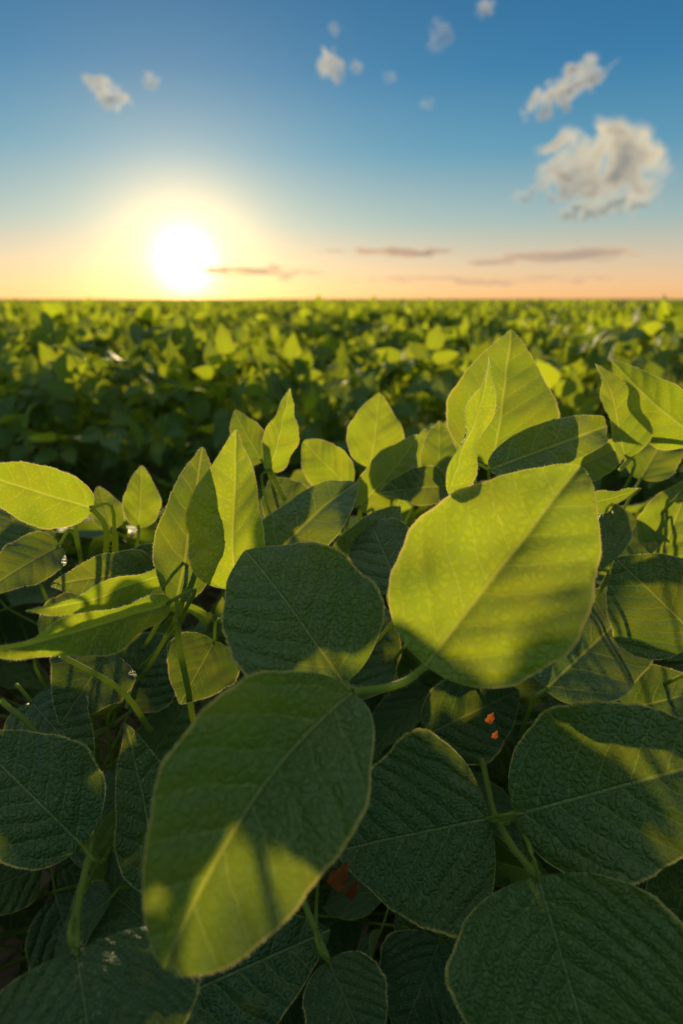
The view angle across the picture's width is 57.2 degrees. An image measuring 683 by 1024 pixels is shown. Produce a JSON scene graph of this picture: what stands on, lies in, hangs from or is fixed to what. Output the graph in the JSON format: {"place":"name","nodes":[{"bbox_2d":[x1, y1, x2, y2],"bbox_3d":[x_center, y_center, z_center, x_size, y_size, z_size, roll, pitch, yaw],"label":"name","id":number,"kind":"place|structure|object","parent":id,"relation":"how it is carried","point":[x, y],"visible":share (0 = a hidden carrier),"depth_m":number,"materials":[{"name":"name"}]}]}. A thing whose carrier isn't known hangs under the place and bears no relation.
{"place":"outdoors","nodes":[
{"label":"outdoors","id":0,"kind":"place"},
{"bbox_2d":[83,76,127,110],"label":"cloud","id":1,"kind":"structure","parent":0,"point":[107,99],"depth_m":2959.64,"materials":[{"name":"white"}]},
{"bbox_2d":[203,265,317,278],"bbox_3d":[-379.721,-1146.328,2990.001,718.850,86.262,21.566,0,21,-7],"label":"cloud","id":2,"kind":"structure","parent":0,"point":[223,270],"depth_m":2973.49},
{"bbox_2d":[317,48,343,80],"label":"cloud","id":3,"kind":"structure","parent":0,"point":[329,65],"depth_m":2972.61,"materials":[{"name":"white"}]},
{"bbox_2d":[0,418,677,991],"bbox_3d":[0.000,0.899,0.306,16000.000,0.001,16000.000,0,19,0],"label":"ground","id":4,"kind":"structure","parent":0,"point":[6,976],"depth_m":1.51,"materials":[{"name":"soil"}]},
{"bbox_2d":[0,599,50,941],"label":"soybean plant","id":5,"kind":"object","parent":4,"relation":"on","point":[22,672],"visible":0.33,"depth_m":0.60,"materials":[{"name":"green plant"}]},
{"bbox_2d":[0,508,244,981],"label":"soybean plant","id":6,"kind":"object","parent":4,"relation":"on","point":[20,888],"visible":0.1,"depth_m":0.43,"materials":[{"name":"green plant"}]},
{"bbox_2d":[0,447,533,1023],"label":"soybean plant","id":7,"kind":"object","parent":4,"relation":"on","point":[104,611],"visible":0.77,"depth_m":0.33,"materials":[{"name":"green plant"}]},
{"bbox_2d":[0,388,682,1023],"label":"soybean plant","id":8,"kind":"object","parent":4,"relation":"on","point":[260,790],"visible":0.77,"depth_m":0.28,"materials":[{"name":"green plant"}]},
{"bbox_2d":[72,329,682,1023],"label":"soybean plant","id":9,"kind":"object","parent":4,"relation":"on","point":[506,611],"visible":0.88,"depth_m":0.30,"materials":[{"name":"green plant"}]},
{"bbox_2d":[296,498,652,1023],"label":"soybean plant","id":10,"kind":"object","parent":4,"relation":"on","point":[396,714],"visible":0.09,"depth_m":0.44,"materials":[{"name":"green plant"}]},
{"bbox_2d":[494,652,682,922],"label":"soybean plant","id":11,"kind":"object","parent":4,"relation":"on","point":[665,886],"visible":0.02,"depth_m":0.39,"materials":[{"name":"green plant"}]},
{"bbox_2d":[0,299,681,301],"bbox_3d":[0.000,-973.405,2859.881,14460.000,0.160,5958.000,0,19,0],"label":"distant soybean crop","id":12,"kind":"object","parent":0,"point":[345,299],"visible":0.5,"depth_m":144.75,"materials":[{"name":"green plant"}]},
{"bbox_2d":[0,293,682,607],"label":"soybean field","id":13,"kind":"structure","parent":0,"point":[163,382],"depth_m":1.51,"materials":[{"name":"green plant"}]},
{"bbox_2d":[0,0,682,298],"label":"sky","id":14,"kind":"structure","parent":0,"point":[229,145],"materials":[{"name":"blue"}]},
{"bbox_2d":[329,247,451,256],"bbox_3d":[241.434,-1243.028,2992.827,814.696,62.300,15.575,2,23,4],"label":"cloud","id":15,"kind":"structure","parent":0,"point":[402,252],"depth_m":2984.48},
{"bbox_2d":[472,247,637,264],"bbox_3d":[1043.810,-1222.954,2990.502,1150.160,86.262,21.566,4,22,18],"label":"cloud","id":16,"kind":"structure","parent":0,"point":[577,254],"depth_m":2979.37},
{"bbox_2d":[528,55,605,120],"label":"cloud","id":17,"kind":"structure","parent":0,"point":[562,93],"depth_m":2952.77,"materials":[{"name":"white"}]},
{"bbox_2d":[552,195,646,220],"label":"cloud","id":18,"kind":"structure","parent":0,"point":[618,204],"depth_m":2979.03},
{"bbox_2d":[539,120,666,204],"bbox_3d":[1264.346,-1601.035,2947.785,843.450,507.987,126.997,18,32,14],"label":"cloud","id":19,"kind":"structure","parent":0,"point":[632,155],"depth_m":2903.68,"materials":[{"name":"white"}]}
]}

